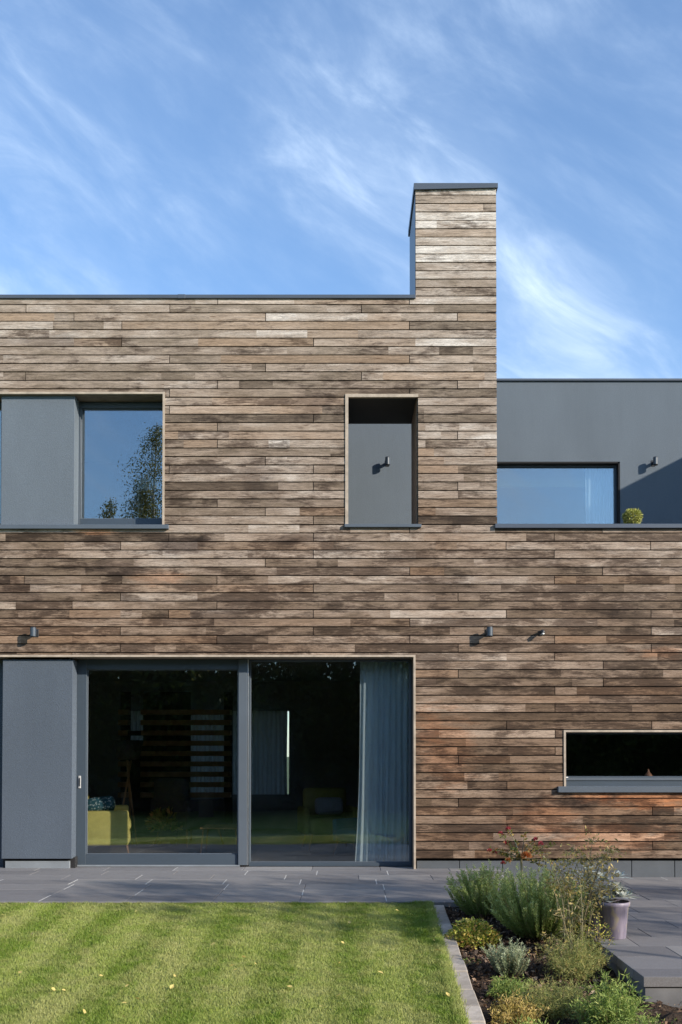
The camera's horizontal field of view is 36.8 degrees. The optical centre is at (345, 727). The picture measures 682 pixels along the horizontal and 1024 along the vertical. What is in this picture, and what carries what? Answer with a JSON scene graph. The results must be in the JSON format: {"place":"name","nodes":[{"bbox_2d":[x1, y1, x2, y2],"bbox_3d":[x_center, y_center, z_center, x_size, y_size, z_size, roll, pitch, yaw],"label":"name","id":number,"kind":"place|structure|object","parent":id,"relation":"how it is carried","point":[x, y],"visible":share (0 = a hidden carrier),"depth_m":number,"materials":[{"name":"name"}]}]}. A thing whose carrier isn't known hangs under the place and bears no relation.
{"place":"outdoors","nodes":[
{"label":"outdoors","id":0,"kind":"place"},
{"bbox_2d":[0,899,472,1023],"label":"lawn","id":1,"kind":"structure","parent":0,"point":[334,994],"depth_m":7.15,"materials":[{"name":"green plant"}]},
{"bbox_2d":[433,905,446,913],"bbox_3d":[0.825,1.695,9.159,0.140,0.150,0.353,0,2,2],"label":"kerb stone","id":2,"kind":"object","parent":1,"relation":"on","point":[440,908],"visible":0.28,"depth_m":9.13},
{"bbox_2d":[437,913,450,923],"bbox_3d":[0.820,1.711,8.783,0.140,0.152,0.413,0,2,1],"label":"kerb stone","id":3,"kind":"object","parent":1,"relation":"on","point":[443,918],"visible":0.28,"depth_m":8.78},
{"bbox_2d":[439,924,452,932],"bbox_3d":[0.812,1.719,8.418,0.140,0.156,0.293,0,2,1],"label":"kerb stone","id":4,"kind":"object","parent":1,"relation":"on","point":[445,927],"visible":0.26,"depth_m":8.41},
{"bbox_2d":[442,933,457,946],"bbox_3d":[0.801,1.736,8.053,0.140,0.154,0.413,0,2,1],"label":"kerb stone","id":5,"kind":"object","parent":1,"relation":"on","point":[452,942],"visible":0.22,"depth_m":7.95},
{"bbox_2d":[447,947,461,959],"bbox_3d":[0.790,1.754,7.625,0.140,0.149,0.413,0,2,2],"label":"kerb stone","id":6,"kind":"object","parent":1,"relation":"on","point":[455,953],"visible":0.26,"depth_m":7.62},
{"bbox_2d":[450,960,467,972],"bbox_3d":[0.786,1.761,7.275,0.140,0.155,0.293,0,2,1],"label":"kerb stone","id":7,"kind":"object","parent":1,"relation":"on","point":[459,965],"visible":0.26,"depth_m":7.23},
{"bbox_2d":[454,972,472,989],"bbox_3d":[0.774,1.779,6.905,0.140,0.154,0.413,0,2,2],"label":"kerb stone","id":8,"kind":"object","parent":1,"relation":"on","point":[463,980],"visible":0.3,"depth_m":6.89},
{"bbox_2d":[460,990,479,1005],"bbox_3d":[0.770,1.794,6.528,0.140,0.150,0.353,0,2,1],"label":"kerb stone","id":9,"kind":"object","parent":1,"relation":"on","point":[469,996],"visible":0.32,"depth_m":6.52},
{"bbox_2d":[465,1006,485,1023],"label":"kerb stone","id":10,"kind":"object","parent":1,"relation":"on","point":[475,1013],"visible":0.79,"depth_m":6.16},
{"bbox_2d":[0,867,537,1003],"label":"terrace","id":11,"kind":"structure","parent":0,"point":[308,885],"depth_m":10.58,"materials":[{"name":"stone"}]},
{"bbox_2d":[0,183,681,876],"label":"timber house","id":12,"kind":"structure","parent":11,"relation":"on","point":[294,545],"depth_m":12.08,"materials":[{"name":"wood"}]},
{"bbox_2d":[0,660,2,866],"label":"window","id":13,"kind":"structure","parent":12,"relation":"in","point":[1,661],"depth_m":12.25,"materials":[{"name":"metal"}]},
{"bbox_2d":[30,627,38,636],"bbox_3d":[-3.630,-1.111,11.950,0.068,0.120,0.149,0,-1,0],"label":"wall light","id":14,"kind":"object","parent":12,"relation":"attached to","point":[34,631],"visible":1,"depth_m":11.88,"materials":[{"name":"metal"}]},
{"bbox_2d":[87,793,130,852],"bbox_3d":[-3.432,1.317,14.248,0.884,0.802,1.610,0,-1,-12],"label":"sofa","id":15,"kind":"object","parent":12,"relation":"on","point":[109,828],"visible":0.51,"depth_m":13.50,"materials":[{"name":"yellow fabric"}]},
{"bbox_2d":[88,796,114,810],"bbox_3d":[-3.272,1.031,13.680,0.380,0.200,0.180,-8,-29,-6],"label":"cushion","id":16,"kind":"object","parent":15,"relation":"on","point":[105,803],"visible":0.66,"depth_m":13.60,"materials":[{"name":"teal fabric"}]},
{"bbox_2d":[78,402,162,523],"bbox_3d":[-2.701,-3.151,12.360,1.090,1.548,0.070,0,-1,0],"label":"window","id":17,"kind":"structure","parent":12,"relation":"in","point":[82,405],"depth_m":12.34,"materials":[{"name":"metal"}]},
{"bbox_2d":[114,740,143,845],"bbox_3d":[-3.215,0.963,15.182,0.440,1.552,0.440,0,-1,0],"label":"tripod lamp","id":18,"kind":"object","parent":12,"relation":"on","point":[128,750],"visible":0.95,"depth_m":15.08,"materials":[{"name":"brown wood"}]},
{"bbox_2d":[67,659,248,866],"bbox_3d":[-2.244,0.410,12.264,2.171,2.492,0.100,0,-1,0],"label":"sliding door","id":19,"kind":"structure","parent":12,"relation":"in","point":[85,859],"depth_m":12.25,"materials":[{"name":"metal"}]},
{"bbox_2d":[144,806,182,846],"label":"house plant","id":20,"kind":"object","parent":12,"relation":"on","point":[161,823],"visible":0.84,"depth_m":14.85,"materials":[{"name":"green plant"}]},
{"bbox_2d":[118,692,232,830],"bbox_3d":[-2.917,0.580,17.606,1.935,2.400,0.230,0,-1,0],"label":"slatted shelving","id":21,"kind":"object","parent":12,"relation":"on","point":[166,732],"visible":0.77,"depth_m":17.67,"materials":[{"name":"brown wood"}]},
{"bbox_2d":[150,778,224,847],"bbox_3d":[-2.347,1.246,15.255,0.920,0.993,0.772,-1,-2,42],"label":"armchair","id":22,"kind":"object","parent":12,"relation":"on","point":[174,795],"visible":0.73,"depth_m":14.90,"materials":[{"name":"grey fabric"}]},
{"bbox_2d":[131,711,287,794],"bbox_3d":[-2.422,0.436,17.946,2.821,1.465,0.072,0,-1,0],"label":"curtain","id":23,"kind":"object","parent":12,"relation":"hanging from","point":[268,752],"visible":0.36,"depth_m":17.95,"materials":[{"name":"grey fabric"}]},
{"bbox_2d":[200,824,236,852],"bbox_3d":[-1.711,1.537,14.169,0.520,0.356,0.600,0,-1,0],"label":"coffee table","id":24,"kind":"object","parent":12,"relation":"on","point":[219,826],"visible":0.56,"depth_m":13.91,"materials":[{"name":"brown wood"}]},
{"bbox_2d":[297,787,357,850],"bbox_3d":[-0.248,1.296,14.598,0.800,0.864,0.672,0,-1,-11],"label":"armchair","id":25,"kind":"object","parent":12,"relation":"on","point":[310,820],"visible":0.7,"depth_m":14.65,"materials":[{"name":"green fabric"}]},
{"bbox_2d":[315,797,342,814],"bbox_3d":[-0.232,1.110,14.529,0.400,0.240,0.140,0,-13,-11],"label":"cushion","id":26,"kind":"object","parent":25,"relation":"on","point":[328,805],"visible":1,"depth_m":14.47,"materials":[{"name":"grey fabric"}]},
{"bbox_2d":[249,660,411,865],"bbox_3d":[-0.180,0.422,12.299,1.952,2.475,0.070,0,-1,0],"label":"fixed window","id":27,"kind":"structure","parent":12,"relation":"in","point":[251,863],"depth_m":12.27,"materials":[{"name":"metal"}]},
{"bbox_2d":[333,818,357,854],"bbox_3d":[0.206,1.360,13.685,0.537,0.691,0.640,1,-2,-38],"label":"chair","id":28,"kind":"object","parent":12,"relation":"on","point":[345,830],"visible":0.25,"depth_m":13.72,"materials":[{"name":"teal fabric"}]},
{"bbox_2d":[355,662,408,860],"bbox_3d":[0.478,0.401,12.380,0.726,2.480,0.059,0,-1,0],"label":"curtain","id":29,"kind":"object","parent":12,"relation":"hanging from","point":[383,819],"visible":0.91,"depth_m":12.38,"materials":[{"name":"grey fabric"}]},
{"bbox_2d":[385,456,389,465],"bbox_3d":[0.611,-3.845,14.817,0.068,0.120,0.149,0,-1,0],"label":"wall light","id":30,"kind":"object","parent":12,"relation":"attached to","point":[387,460],"visible":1,"depth_m":14.75,"materials":[{"name":"metal"}]},
{"bbox_2d":[486,626,492,636],"bbox_3d":[1.681,-1.117,11.950,0.068,0.120,0.149,0,-1,0],"label":"wall light","id":31,"kind":"object","parent":12,"relation":"attached to","point":[489,631],"visible":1,"depth_m":11.88,"materials":[{"name":"metal"}]},
{"bbox_2d":[496,465,616,523],"bbox_3d":[2.722,-2.573,14.997,2.540,2.584,0.070,0,-1,0],"label":"window","id":32,"kind":"structure","parent":12,"relation":"in","point":[614,467],"depth_m":14.99,"materials":[{"name":"metal"}]},
{"bbox_2d":[585,468,613,523],"bbox_3d":[3.793,-2.556,15.103,0.491,2.556,0.051,0,-1,0],"label":"curtain","id":33,"kind":"object","parent":12,"relation":"hanging from","point":[599,489],"visible":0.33,"depth_m":15.12,"materials":[{"name":"fabric"}]},
{"bbox_2d":[566,733,681,785],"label":"window","id":34,"kind":"structure","parent":12,"relation":"in","point":[570,780],"depth_m":12.15,"materials":[{"name":"metal"}]},
{"bbox_2d":[621,508,643,523],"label":"clipped shrub","id":35,"kind":"object","parent":12,"relation":"on","point":[627,518],"visible":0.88,"depth_m":12.63,"materials":[{"name":"green plant"}]},
{"bbox_2d":[644,769,652,775],"bbox_3d":[3.654,0.544,12.351,0.100,0.100,0.100,0,-1,0],"label":"ornament","id":36,"kind":"object","parent":12,"relation":"on","point":[647,773],"visible":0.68,"depth_m":12.32,"materials":[{"name":"ceramic"}]},
{"bbox_2d":[651,456,657,465],"bbox_3d":[4.477,-3.845,14.817,0.068,0.120,0.149,0,-1,0],"label":"wall light","id":37,"kind":"object","parent":12,"relation":"attached to","point":[654,461],"visible":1,"depth_m":14.75,"materials":[{"name":"metal"}]},
{"bbox_2d":[287,757,288,793],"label":"ground","id":38,"kind":"structure","parent":0,"point":[287,775],"depth_m":99.34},
{"bbox_2d":[0,0,681,756],"label":"sky","id":39,"kind":"structure","parent":0,"point":[148,147],"materials":[{"name":"blue"}]},
{"bbox_2d":[445,906,681,1023],"bbox_3d":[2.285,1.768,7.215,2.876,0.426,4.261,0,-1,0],"label":"mulch","id":40,"kind":"object","parent":0,"point":[507,938],"visible":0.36,"depth_m":7.38,"materials":[{"name":"brown soil"}]},
{"bbox_2d":[444,916,501,948],"bbox_3d":[1.008,1.616,8.114,0.485,0.238,0.399,0,-1,0],"label":"variegated shrub","id":41,"kind":"object","parent":40,"relation":"on","point":[488,933],"visible":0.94,"depth_m":8.06,"materials":[{"name":"green plant"}]},
{"bbox_2d":[445,859,518,918],"bbox_3d":[1.215,1.415,9.020,0.650,0.517,0.604,1,-1,-25],"label":"rosemary bush","id":42,"kind":"object","parent":40,"relation":"on","point":[479,893],"visible":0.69,"depth_m":8.93,"materials":[{"name":"green plant"}]},
{"bbox_2d":[479,938,530,977],"bbox_3d":[1.137,1.640,7.318,0.369,0.280,0.358,0,-1,0],"label":"lavender plant","id":43,"kind":"object","parent":40,"relation":"on","point":[509,961],"visible":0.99,"depth_m":7.26,"materials":[{"name":"green plant"}]},
{"bbox_2d":[483,971,535,1001],"bbox_3d":[1.107,1.759,6.861,0.338,0.271,0.394,-1,-1,28],"label":"feathery plant","id":44,"kind":"object","parent":40,"relation":"on","point":[501,987],"visible":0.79,"depth_m":6.83,"materials":[{"name":"green plant"}]},
{"bbox_2d":[487,988,548,1023],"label":"creeping plant","id":45,"kind":"object","parent":40,"relation":"on","point":[509,1011],"visible":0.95,"depth_m":6.31,"materials":[{"name":"yellow plant"}]},
{"bbox_2d":[487,826,559,906],"bbox_3d":[1.524,1.270,8.726,0.641,0.846,0.261,0,-1,0],"label":"rose bush","id":46,"kind":"object","parent":40,"relation":"on","point":[529,853],"visible":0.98,"depth_m":8.72,"materials":[{"name":"green plant"}]},
{"bbox_2d":[501,1014,559,1023],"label":"feathery plant","id":47,"kind":"object","parent":40,"relation":"on","point":[528,1019],"visible":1,"depth_m":5.78,"materials":[{"name":"green plant"}]},
{"bbox_2d":[482,864,599,940],"bbox_3d":[1.603,1.405,8.340,0.990,0.627,0.923,0,-1,0],"label":"rosemary bush","id":48,"kind":"object","parent":40,"relation":"on","point":[533,915],"visible":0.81,"depth_m":8.18,"materials":[{"name":"green plant"}]},
{"bbox_2d":[509,969,593,1022],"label":"fennel plant","id":49,"kind":"object","parent":40,"relation":"on","point":[557,1006],"visible":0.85,"depth_m":6.45,"materials":[{"name":"green plant"}]},
{"bbox_2d":[535,922,612,983],"bbox_3d":[1.636,1.622,7.313,0.572,0.487,0.633,0,-1,0],"label":"fennel plant","id":50,"kind":"object","parent":40,"relation":"on","point":[575,965],"visible":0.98,"depth_m":7.24,"materials":[{"name":"green plant"}]},
{"bbox_2d":[527,825,625,959],"bbox_3d":[1.761,1.293,7.780,0.763,1.097,0.774,0,-1,0],"label":"dried fennel","id":51,"kind":"object","parent":40,"relation":"on","point":[570,893],"visible":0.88,"depth_m":7.76,"materials":[{"name":"green plant"}]},
{"bbox_2d":[574,866,613,931],"bbox_3d":[2.055,1.403,8.463,0.312,0.537,0.309,-1,-2,43],"label":"plant","id":52,"kind":"object","parent":40,"relation":"on","point":[594,920],"visible":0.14,"depth_m":8.37,"materials":[{"name":"green plant"}]},
{"bbox_2d":[580,916,615,949],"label":"variegated shrub","id":53,"kind":"object","parent":40,"relation":"on","point":[599,939],"visible":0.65,"depth_m":7.90,"materials":[{"name":"green plant"}]},
{"bbox_2d":[560,968,653,1023],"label":"feathery plant","id":54,"kind":"object","parent":40,"relation":"on","point":[607,1010],"visible":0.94,"depth_m":6.17,"materials":[{"name":"green plant"}]},
{"bbox_2d":[604,1007,676,1023],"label":"feathery plant","id":55,"kind":"object","parent":40,"relation":"on","point":[654,1021],"visible":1,"depth_m":5.90,"materials":[{"name":"green plant"}]},
{"bbox_2d":[514,877,681,912],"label":"patio","id":56,"kind":"structure","parent":0,"point":[659,894],"depth_m":10.63,"materials":[{"name":"stone"}]},
{"bbox_2d":[576,913,681,1007],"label":"patio","id":57,"kind":"structure","parent":0,"point":[647,952],"depth_m":7.46,"materials":[{"name":"stone"}]},
{"bbox_2d":[580,870,638,939],"bbox_3d":[2.092,1.401,8.182,0.489,0.528,0.326,-1,-2,38],"label":"flower pot","id":58,"kind":"object","parent":57,"relation":"on","point":[614,913],"visible":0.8,"depth_m":8.04,"materials":[{"name":"grey ceramic"}]}
]}

